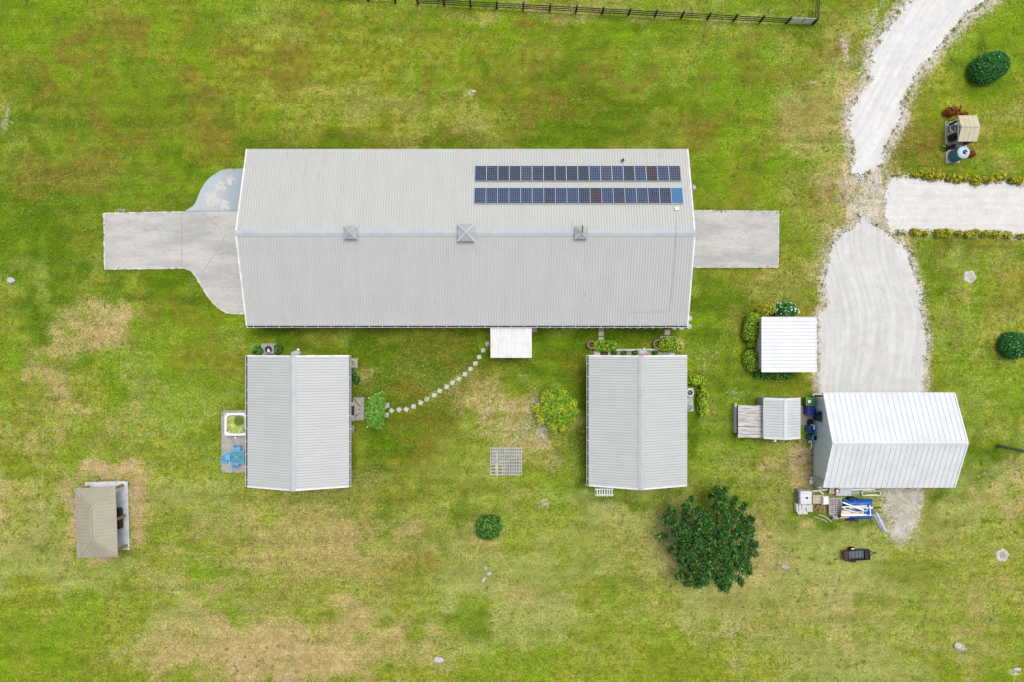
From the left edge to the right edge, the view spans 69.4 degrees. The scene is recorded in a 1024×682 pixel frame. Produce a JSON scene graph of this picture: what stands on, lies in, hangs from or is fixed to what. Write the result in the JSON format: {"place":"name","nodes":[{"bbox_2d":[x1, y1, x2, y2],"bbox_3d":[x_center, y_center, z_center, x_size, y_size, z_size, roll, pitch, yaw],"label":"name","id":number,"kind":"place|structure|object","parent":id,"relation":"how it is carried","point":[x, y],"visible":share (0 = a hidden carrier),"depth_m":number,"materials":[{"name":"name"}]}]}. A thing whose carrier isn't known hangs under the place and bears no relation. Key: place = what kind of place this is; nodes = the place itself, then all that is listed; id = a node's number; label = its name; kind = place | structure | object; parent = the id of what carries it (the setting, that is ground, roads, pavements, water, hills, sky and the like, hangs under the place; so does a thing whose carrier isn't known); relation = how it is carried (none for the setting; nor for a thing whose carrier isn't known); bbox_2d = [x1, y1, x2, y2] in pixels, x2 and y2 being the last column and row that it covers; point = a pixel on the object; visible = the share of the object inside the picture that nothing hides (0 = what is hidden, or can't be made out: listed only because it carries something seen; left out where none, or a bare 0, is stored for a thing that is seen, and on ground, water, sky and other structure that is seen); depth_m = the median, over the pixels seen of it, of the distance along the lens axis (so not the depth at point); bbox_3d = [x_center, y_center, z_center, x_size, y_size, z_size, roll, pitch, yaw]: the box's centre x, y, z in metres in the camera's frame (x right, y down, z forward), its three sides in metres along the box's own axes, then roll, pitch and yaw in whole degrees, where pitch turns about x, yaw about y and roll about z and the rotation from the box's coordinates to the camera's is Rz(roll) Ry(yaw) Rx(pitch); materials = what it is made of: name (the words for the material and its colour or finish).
{"place":"outdoors","nodes":[
{"label":"outdoors","id":0,"kind":"place"},
{"bbox_2d":[221,410,244,472],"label":"concrete patio","id":1,"kind":"structure","parent":0,"point":[228,443],"depth_m":65.94,"materials":[{"name":"beige concrete"}]},
{"bbox_2d":[224,413,244,435],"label":"planter box","id":2,"kind":"object","parent":1,"relation":"on","point":[234,424],"visible":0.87,"depth_m":65.39,"materials":[{"name":"plastic"}]},
{"bbox_2d":[229,450,243,462],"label":"patio table","id":3,"kind":"object","parent":1,"relation":"on","point":[236,456],"visible":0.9,"depth_m":65.24,"materials":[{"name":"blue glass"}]},
{"bbox_2d":[0,0,1023,681],"bbox_3d":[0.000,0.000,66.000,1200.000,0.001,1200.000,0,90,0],"label":"ground","id":4,"kind":"structure","parent":0,"point":[552,552],"depth_m":66.00,"materials":[{"name":"green plant"}]},
{"bbox_2d":[85,481,129,549],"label":"gazebo slab","id":5,"kind":"structure","parent":4,"relation":"on","point":[122,499],"depth_m":65.91,"materials":[{"name":"white concrete"}]},
{"bbox_2d":[74,484,127,558],"bbox_3d":[-35.906,15.660,64.500,3.864,3.000,6.248,0,90,0],"label":"gazebo","id":6,"kind":"object","parent":5,"relation":"on","point":[97,518],"visible":1,"depth_m":63.53,"materials":[{"name":"beige wood"}]},
{"bbox_2d":[117,507,122,528],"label":"bench swing","id":7,"kind":"object","parent":5,"relation":"on","point":[119,514],"visible":0.44,"depth_m":65.17,"materials":[{"name":"black metal"}]},
{"bbox_2d":[103,211,243,314],"bbox_3d":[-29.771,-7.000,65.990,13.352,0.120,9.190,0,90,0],"label":"concrete apron","id":8,"kind":"object","parent":4,"relation":"on","point":[142,240],"visible":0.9,"depth_m":65.93,"materials":[{"name":"grey concrete"}]},
{"bbox_2d":[181,212,225,267],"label":"apron joint","id":9,"kind":"object","parent":8,"relation":"on","point":[181,239],"visible":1,"depth_m":65.92,"materials":[{"name":"grey concrete"}]},
{"bbox_2d":[186,169,242,210],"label":"painted pad","id":10,"kind":"object","parent":4,"relation":"on","point":[220,190],"visible":0.84,"depth_m":65.92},
{"bbox_2d":[261,343,275,354],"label":"concrete pad","id":11,"kind":"object","parent":4,"relation":"on","point":[262,345],"visible":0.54,"depth_m":65.97,"materials":[{"name":"grey concrete"}]},
{"bbox_2d":[264,345,275,353],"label":"air conditioner","id":12,"kind":"object","parent":11,"relation":"on","point":[269,349],"visible":1,"depth_m":65.14,"materials":[{"name":"white plastic"}]},
{"bbox_2d":[245,355,350,490],"bbox_3d":[-18.343,6.873,63.840,9.043,4.330,11.336,0,90,0],"label":"cabin","id":13,"kind":"object","parent":4,"relation":"on","point":[297,422],"visible":1,"depth_m":62.59,"materials":[{"name":"metal"}]},
{"bbox_2d":[353,397,363,419],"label":"concrete landing","id":14,"kind":"object","parent":4,"relation":"on","point":[360,402],"visible":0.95,"depth_m":65.94,"materials":[{"name":"beige concrete"}]},
{"bbox_2d":[363,391,386,429],"bbox_3d":[-11.851,6.008,64.628,2.016,2.744,3.374,0,90,0],"label":"vine arbour","id":15,"kind":"object","parent":4,"relation":"on","point":[375,408],"visible":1,"depth_m":63.65,"materials":[{"name":"green plant"}]},
{"bbox_2d":[235,149,695,357],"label":"barn","id":16,"kind":"structure","parent":4,"relation":"on","point":[372,238],"depth_m":61.83,"materials":[{"name":"metal"}]},
{"bbox_2d":[474,188,485,203],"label":"solar panel","id":17,"kind":"object","parent":16,"relation":"attached to","point":[479,195],"visible":1,"depth_m":61.52,"materials":[{"name":"glass"}]},
{"bbox_2d":[475,165,486,180],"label":"solar panel","id":18,"kind":"object","parent":16,"relation":"attached to","point":[480,172],"visible":1,"depth_m":62.20,"materials":[{"name":"glass"}]},
{"bbox_2d":[486,188,497,203],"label":"solar panel","id":19,"kind":"object","parent":16,"relation":"attached to","point":[491,195],"visible":1,"depth_m":61.52,"materials":[{"name":"glass"}]},
{"bbox_2d":[486,165,497,180],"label":"solar panel","id":20,"kind":"object","parent":16,"relation":"attached to","point":[491,172],"visible":1,"depth_m":62.23,"materials":[{"name":"glass"}]},
{"bbox_2d":[498,188,508,203],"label":"solar panel","id":21,"kind":"object","parent":16,"relation":"attached to","point":[503,195],"visible":1,"depth_m":61.52,"materials":[{"name":"glass"}]},
{"bbox_2d":[498,165,509,180],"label":"solar panel","id":22,"kind":"object","parent":16,"relation":"attached to","point":[503,172],"visible":1,"depth_m":62.21,"materials":[{"name":"glass"}]},
{"bbox_2d":[509,188,519,203],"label":"solar panel","id":23,"kind":"object","parent":16,"relation":"attached to","point":[514,195],"visible":1,"depth_m":61.52,"materials":[{"name":"glass"}]},
{"bbox_2d":[510,165,520,180],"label":"solar panel","id":24,"kind":"object","parent":16,"relation":"attached to","point":[514,172],"visible":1,"depth_m":62.23,"materials":[{"name":"glass"}]},
{"bbox_2d":[520,188,532,203],"bbox_3d":[1.202,-12.106,61.551,1.012,0.050,1.500,0,72,0],"label":"solar panel","id":25,"kind":"object","parent":16,"relation":"attached to","point":[526,195],"visible":1,"depth_m":61.51,"materials":[{"name":"glass"}]},
{"bbox_2d":[520,165,532,180],"bbox_3d":[1.214,-14.103,62.215,1.012,0.050,1.500,0,72,0],"label":"solar panel","id":26,"kind":"object","parent":16,"relation":"attached to","point":[525,172],"visible":1,"depth_m":62.20,"materials":[{"name":"glass"}]},
{"bbox_2d":[532,165,543,180],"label":"solar panel","id":27,"kind":"object","parent":16,"relation":"attached to","point":[537,172],"visible":1,"depth_m":62.23,"materials":[{"name":"glass"}]},
{"bbox_2d":[532,188,543,203],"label":"solar panel","id":28,"kind":"object","parent":16,"relation":"attached to","point":[538,195],"visible":1,"depth_m":61.51,"materials":[{"name":"glass"}]},
{"bbox_2d":[543,165,554,180],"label":"solar panel","id":29,"kind":"object","parent":16,"relation":"attached to","point":[549,173],"visible":1,"depth_m":62.20,"materials":[{"name":"glass"}]},
{"bbox_2d":[543,188,555,203],"bbox_3d":[3.130,-12.106,61.551,1.012,0.050,1.500,0,72,0],"label":"solar panel","id":30,"kind":"object","parent":16,"relation":"attached to","point":[549,195],"visible":1,"depth_m":61.54,"materials":[{"name":"glass"}]},
{"bbox_2d":[554,165,566,180],"bbox_3d":[4.093,-14.103,62.215,1.012,0.050,1.500,0,72,0],"label":"solar panel","id":31,"kind":"object","parent":16,"relation":"attached to","point":[560,172],"visible":1,"depth_m":62.22,"materials":[{"name":"glass"}]},
{"bbox_2d":[555,188,566,203],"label":"solar panel","id":32,"kind":"object","parent":16,"relation":"attached to","point":[561,196],"visible":1,"depth_m":61.51,"materials":[{"name":"glass"}]},
{"bbox_2d":[566,165,577,180],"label":"solar panel","id":33,"kind":"object","parent":16,"relation":"attached to","point":[572,175],"visible":1,"depth_m":62.20,"materials":[{"name":"glass"}]},
{"bbox_2d":[567,188,578,203],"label":"solar panel","id":34,"kind":"object","parent":16,"relation":"attached to","point":[572,195],"visible":1,"depth_m":61.54,"materials":[{"name":"glass"}]},
{"bbox_2d":[577,165,589,180],"bbox_3d":[6.013,-14.103,62.215,1.012,0.050,1.500,0,72,0],"label":"solar panel","id":35,"kind":"object","parent":16,"relation":"attached to","point":[583,174],"visible":1,"depth_m":62.20,"materials":[{"name":"glass"}]},
{"bbox_2d":[578,188,590,203],"bbox_3d":[6.023,-12.106,61.551,1.012,0.050,1.500,0,72,0],"label":"solar panel","id":36,"kind":"object","parent":16,"relation":"attached to","point":[584,197],"visible":1,"depth_m":61.51,"materials":[{"name":"glass"}]},
{"bbox_2d":[589,165,600,180],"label":"solar panel","id":37,"kind":"object","parent":16,"relation":"attached to","point":[594,171],"visible":1,"depth_m":62.23,"materials":[{"name":"glass"}]},
{"bbox_2d":[590,188,601,203],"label":"solar panel","id":38,"kind":"object","parent":16,"relation":"attached to","point":[595,195],"visible":1,"depth_m":61.54,"materials":[{"name":"glass"}]},
{"bbox_2d":[600,165,612,180],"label":"solar panel","id":39,"kind":"object","parent":16,"relation":"attached to","point":[606,173],"visible":1,"depth_m":62.20,"materials":[{"name":"glass"}]},
{"bbox_2d":[601,188,613,203],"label":"solar panel","id":40,"kind":"object","parent":16,"relation":"attached to","point":[607,195],"visible":1,"depth_m":61.54,"materials":[{"name":"glass"}]},
{"bbox_2d":[611,165,623,180],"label":"solar panel","id":41,"kind":"object","parent":16,"relation":"attached to","point":[617,172],"visible":1,"depth_m":62.23,"materials":[{"name":"glass"}]},
{"bbox_2d":[613,188,625,203],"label":"solar panel","id":42,"kind":"object","parent":16,"relation":"attached to","point":[619,196],"visible":1,"depth_m":61.51,"materials":[{"name":"glass"}]},
{"bbox_2d":[623,165,635,180],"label":"solar panel","id":43,"kind":"object","parent":16,"relation":"attached to","point":[629,175],"visible":1,"depth_m":62.20,"materials":[{"name":"glass"}]},
{"bbox_2d":[624,188,636,203],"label":"solar panel","id":44,"kind":"object","parent":16,"relation":"attached to","point":[630,195],"visible":1,"depth_m":61.54,"materials":[{"name":"glass"}]},
{"bbox_2d":[634,165,646,180],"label":"solar panel","id":45,"kind":"object","parent":16,"relation":"attached to","point":[640,173],"visible":1,"depth_m":62.20,"materials":[{"name":"glass"}]},
{"bbox_2d":[636,188,648,203],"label":"solar panel","id":46,"kind":"object","parent":16,"relation":"attached to","point":[642,196],"visible":1,"depth_m":61.51,"materials":[{"name":"glass"}]},
{"bbox_2d":[645,165,657,180],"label":"solar panel","id":47,"kind":"object","parent":16,"relation":"attached to","point":[651,171],"visible":1,"depth_m":62.23,"materials":[{"name":"glass"}]},
{"bbox_2d":[647,188,660,203],"bbox_3d":[11.809,-12.106,61.551,1.012,0.050,1.500,0,72,0],"label":"solar panel","id":48,"kind":"object","parent":16,"relation":"attached to","point":[653,195],"visible":1,"depth_m":61.54,"materials":[{"name":"glass"}]},
{"bbox_2d":[657,165,669,180],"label":"solar panel","id":49,"kind":"object","parent":16,"relation":"attached to","point":[662,173],"visible":1,"depth_m":62.20,"materials":[{"name":"glass"}]},
{"bbox_2d":[659,188,671,203],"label":"solar panel","id":50,"kind":"object","parent":16,"relation":"attached to","point":[665,196],"visible":1,"depth_m":61.51,"materials":[{"name":"glass"}]},
{"bbox_2d":[668,165,680,180],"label":"solar panel","id":51,"kind":"object","parent":16,"relation":"attached to","point":[674,172],"visible":1,"depth_m":62.23,"materials":[{"name":"glass"}]},
{"bbox_2d":[670,188,683,203],"bbox_3d":[13.737,-12.106,61.551,1.012,0.050,1.500,0,72,0],"label":"solar panel","id":52,"kind":"object","parent":16,"relation":"attached to","point":[677,195],"visible":1,"depth_m":61.54,"materials":[{"name":"glass"}]},
{"bbox_2d":[476,513,502,540],"bbox_3d":[-2.040,16.494,65.232,2.494,1.568,2.510,0,90,0],"label":"round bush","id":53,"kind":"object","parent":4,"relation":"on","point":[489,527],"visible":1,"depth_m":64.97,"materials":[{"name":"green plant"}]},
{"bbox_2d":[490,447,521,475],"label":"timber grid","id":54,"kind":"object","parent":4,"relation":"on","point":[496,464],"visible":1,"depth_m":65.84,"materials":[{"name":"grey wood"}]},
{"bbox_2d":[532,387,580,434],"bbox_3d":[3.826,6.078,64.618,3.873,2.764,3.942,35,90,0],"label":"ornamental tree","id":55,"kind":"object","parent":4,"relation":"on","point":[555,409],"visible":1,"depth_m":63.93,"materials":[{"name":"green plant"}]},
{"bbox_2d":[594,487,612,495],"bbox_3d":[7.993,13.088,64.948,1.561,2.105,0.706,0,90,0],"label":"garden arbour","id":56,"kind":"object","parent":4,"relation":"on","point":[596,489],"visible":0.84,"depth_m":63.92,"materials":[{"name":"white wood"}]},
{"bbox_2d":[416,0,791,23],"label":"board fence","id":57,"kind":"object","parent":4,"relation":"on","point":[627,11],"visible":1,"depth_m":65.19,"materials":[{"name":"brown wood"}]},
{"bbox_2d":[592,339,617,351],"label":"hedge","id":58,"kind":"object","parent":4,"relation":"on","point":[607,345],"visible":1,"depth_m":65.26,"materials":[{"name":"green plant"}]},
{"bbox_2d":[593,351,662,354],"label":"planting bed","id":59,"kind":"object","parent":4,"relation":"on","point":[648,353],"visible":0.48,"depth_m":65.97,"materials":[{"name":"soil"}]},
{"bbox_2d":[587,355,686,489],"bbox_3d":[10.719,6.827,63.840,8.616,4.330,11.244,0,90,0],"label":"cabin","id":60,"kind":"object","parent":4,"relation":"on","point":[636,422],"visible":1,"depth_m":62.57,"materials":[{"name":"metal"}]},
{"bbox_2d":[657,337,683,352],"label":"flowering hedge","id":61,"kind":"object","parent":4,"relation":"on","point":[668,344],"visible":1,"depth_m":65.20,"materials":[{"name":"green plant"}]},
{"bbox_2d":[607,477,773,600],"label":"fallen leaves","id":62,"kind":"object","parent":4,"relation":"on","point":[678,509],"visible":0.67,"depth_m":65.96,"materials":[{"name":"green plant"}]},
{"bbox_2d":[687,373,706,385],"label":"climbing shrub","id":63,"kind":"object","parent":4,"relation":"on","point":[696,379],"visible":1,"depth_m":65.22,"materials":[{"name":"green plant"}]},
{"bbox_2d":[695,385,708,417],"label":"climbing shrub","id":64,"kind":"object","parent":4,"relation":"on","point":[702,401],"visible":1,"depth_m":65.16,"materials":[{"name":"green plant"}]},
{"bbox_2d":[654,485,760,593],"bbox_3d":[16.817,16.987,63.047,9.240,5.934,9.470,0,90,0],"label":"shade tree","id":65,"kind":"object","parent":4,"relation":"on","point":[734,558],"visible":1,"depth_m":61.95,"materials":[{"name":"green plant"}]},
{"bbox_2d":[693,210,778,267],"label":"concrete apron","id":66,"kind":"object","parent":4,"relation":"on","point":[743,238],"visible":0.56,"depth_m":65.93,"materials":[{"name":"grey concrete"}]},
{"bbox_2d":[733,403,762,437],"bbox_3d":[20.906,6.988,65.180,2.325,1.640,2.909,0,90,0],"label":"lean to","id":67,"kind":"object","parent":4,"relation":"on","point":[747,421],"visible":0.98,"depth_m":64.56,"materials":[{"name":"white wood"}]},
{"bbox_2d":[742,349,759,371],"bbox_3d":[21.227,1.717,65.314,1.631,1.402,2.070,0,90,0],"label":"hedge","id":68,"kind":"object","parent":4,"relation":"on","point":[750,357],"visible":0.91,"depth_m":64.92,"materials":[{"name":"green plant"}]},
{"bbox_2d":[742,312,760,341],"bbox_3d":[21.204,-1.199,65.229,1.514,1.574,2.666,11,90,0],"label":"hedge","id":69,"kind":"object","parent":4,"relation":"on","point":[750,328],"visible":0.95,"depth_m":64.80,"materials":[{"name":"green plant"}]},
{"bbox_2d":[755,302,776,316],"bbox_3d":[22.544,-2.768,65.358,1.988,1.314,1.174,-19,90,0],"label":"hedge","id":70,"kind":"object","parent":4,"relation":"on","point":[767,309],"visible":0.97,"depth_m":64.97,"materials":[{"name":"yellow plant"}]},
{"bbox_2d":[753,371,795,379],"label":"hedge","id":71,"kind":"object","parent":4,"relation":"on","point":[773,375],"visible":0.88,"depth_m":65.43,"materials":[{"name":"green plant"}]},
{"bbox_2d":[757,397,800,441],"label":"garden shed","id":72,"kind":"structure","parent":4,"relation":"on","point":[781,418],"depth_m":63.47,"materials":[{"name":"white metal"}]},
{"bbox_2d":[754,317,816,371],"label":"pump shed","id":73,"kind":"structure","parent":4,"relation":"on","point":[786,344],"depth_m":63.43,"materials":[{"name":"metal"}]},
{"bbox_2d":[773,301,799,316],"bbox_3d":[24.077,-2.690,65.024,2.241,1.976,1.669,0,90,0],"label":"flowering bush","id":74,"kind":"object","parent":4,"relation":"on","point":[787,309],"visible":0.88,"depth_m":64.50,"materials":[{"name":"green plant"}]},
{"bbox_2d":[795,488,812,504],"bbox_3d":[25.824,13.757,65.420,1.140,1.140,1.250,0,90,0],"label":"liquid tote","id":75,"kind":"object","parent":4,"relation":"on","point":[804,496],"visible":1,"depth_m":64.92,"materials":[{"name":"white plastic"}]},
{"bbox_2d":[802,397,814,405],"bbox_3d":[26.242,5.333,65.448,0.800,1.103,0.680,0,90,0],"label":"wheelie bin","id":76,"kind":"object","parent":4,"relation":"on","point":[808,401],"visible":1,"depth_m":64.91,"materials":[{"name":"green plastic"}]},
{"bbox_2d":[811,0,819,25],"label":"board fence","id":77,"kind":"object","parent":4,"relation":"on","point":[815,21],"visible":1,"depth_m":65.19,"materials":[{"name":"wood"}]},
{"bbox_2d":[789,17,815,23],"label":"metal gate","id":78,"kind":"structure","parent":77,"relation":"attached to","point":[799,20],"depth_m":65.30,"materials":[{"name":"silver metal"}]},
{"bbox_2d":[811,475,822,487],"bbox_3d":[27.000,12.350,65.050,0.550,1.900,0.750,0,90,0],"label":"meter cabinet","id":79,"kind":"object","parent":4,"relation":"on","point":[818,481],"visible":0.66,"depth_m":64.67,"materials":[{"name":"grey metal"}]},
{"bbox_2d":[834,488,850,495],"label":"sheet stack","id":80,"kind":"object","parent":4,"relation":"on","point":[845,492],"visible":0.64,"depth_m":65.47,"materials":[{"name":"white metal"}]},
{"bbox_2d":[843,546,875,562],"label":"utility trailer","id":81,"kind":"object","parent":4,"relation":"on","point":[852,554],"visible":1,"depth_m":65.47,"materials":[{"name":"metal"}]},
{"bbox_2d":[843,496,880,521],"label":"tarp trailer","id":82,"kind":"object","parent":4,"relation":"on","point":[853,500],"visible":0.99,"depth_m":65.23,"materials":[{"name":"plastic"}]},
{"bbox_2d":[817,210,928,393],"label":"gravel yard","id":83,"kind":"structure","parent":4,"relation":"on","point":[871,335],"depth_m":65.95,"materials":[{"name":"white gravel"}]},
{"bbox_2d":[873,512,886,531],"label":"metal sheet","id":84,"kind":"object","parent":4,"relation":"on","point":[880,521],"visible":1,"depth_m":65.86,"materials":[{"name":"white metal"}]},
{"bbox_2d":[813,392,968,487],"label":"garage","id":85,"kind":"structure","parent":4,"relation":"on","point":[892,439],"depth_m":62.39,"materials":[{"name":"metal"}]},
{"bbox_2d":[813,409,822,422],"bbox_3d":[26.870,6.570,64.970,0.060,2.180,1.040,0,90,0],"label":"door","id":86,"kind":"structure","parent":85,"relation":"in","point":[818,416],"depth_m":64.79,"materials":[{"name":"metal"}]},
{"bbox_2d":[881,488,922,546],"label":"gravel patch","id":87,"kind":"object","parent":4,"relation":"on","point":[898,527],"visible":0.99,"depth_m":65.98,"materials":[{"name":"beige gravel"}]},
{"bbox_2d":[846,0,990,181],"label":"gravel drive","id":88,"kind":"structure","parent":4,"relation":"on","point":[912,38],"depth_m":65.98,"materials":[{"name":"white gravel"}]},
{"bbox_2d":[946,150,959,162],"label":"tank pad","id":89,"kind":"object","parent":4,"relation":"on","point":[947,160],"visible":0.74,"depth_m":65.92,"materials":[{"name":"concrete"}]},
{"bbox_2d":[948,146,969,162],"bbox_3d":[39.391,-16.452,65.070,1.100,1.700,1.100,0,90,0],"label":"water tank","id":90,"kind":"object","parent":89,"relation":"on","point":[959,154],"visible":1,"depth_m":64.51,"materials":[{"name":"teal plastic"}]},
{"bbox_2d":[942,105,963,116],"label":"croton bush","id":91,"kind":"object","parent":4,"relation":"on","point":[952,111],"visible":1,"depth_m":65.44,"materials":[{"name":"red plant"}]},
{"bbox_2d":[883,175,1023,238],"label":"gravel lane","id":92,"kind":"structure","parent":4,"relation":"on","point":[923,204],"depth_m":65.97,"materials":[{"name":"white gravel"}]},
{"bbox_2d":[945,121,966,147],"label":"shelter slab","id":93,"kind":"structure","parent":4,"relation":"on","point":[958,144],"depth_m":65.94,"materials":[{"name":"concrete"}]},
{"bbox_2d":[947,115,980,145],"bbox_3d":[39.565,-18.459,64.847,1.635,2.305,2.279,0,90,0],"label":"pump shelter","id":94,"kind":"object","parent":4,"relation":"on","point":[970,129],"visible":0.99,"depth_m":64.00,"materials":[{"name":"beige wood"}]},
{"bbox_2d":[963,270,975,283],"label":"round cover","id":95,"kind":"object","parent":4,"relation":"on","point":[969,275],"visible":1,"depth_m":65.95,"materials":[{"name":"white concrete"}]},
{"bbox_2d":[969,174,981,185],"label":"golden shrub","id":96,"kind":"object","parent":4,"relation":"on","point":[975,179],"visible":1,"depth_m":65.56,"materials":[{"name":"yellow plant"}]},
{"bbox_2d":[967,50,1010,84],"bbox_3d":[42.102,-24.087,64.928,3.347,2.175,2.866,0,90,0],"label":"clipped bush","id":97,"kind":"object","parent":4,"relation":"on","point":[988,67],"visible":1,"depth_m":64.41,"materials":[{"name":"green plant"}]},
{"bbox_2d":[995,548,1008,560],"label":"round cover","id":98,"kind":"object","parent":4,"relation":"on","point":[1003,556],"visible":1,"depth_m":65.95,"materials":[{"name":"concrete"}]},
{"bbox_2d":[997,331,1023,359],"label":"clipped bush","id":99,"kind":"object","parent":4,"relation":"on","point":[1010,345],"visible":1,"depth_m":64.77,"materials":[{"name":"green plant"}]},
{"bbox_2d":[800,405,813,424],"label":"concrete path","id":100,"kind":"structure","parent":0,"point":[804,418],"depth_m":65.95,"materials":[{"name":"grey concrete"}]},
{"bbox_2d":[803,405,814,414],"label":"recycling bin","id":101,"kind":"object","parent":100,"relation":"on","point":[808,410],"visible":0.95,"depth_m":65.03,"materials":[{"name":"blue plastic"}]},
{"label":"wooden pallet","id":102,"kind":"object","parent":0,"visible":0},
{"bbox_2d":[828,498,841,514],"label":"wooden pallet","id":103,"kind":"object","parent":102,"relation":"on","point":[834,501],"visible":0.93,"depth_m":65.54,"materials":[{"name":"grey wood"}]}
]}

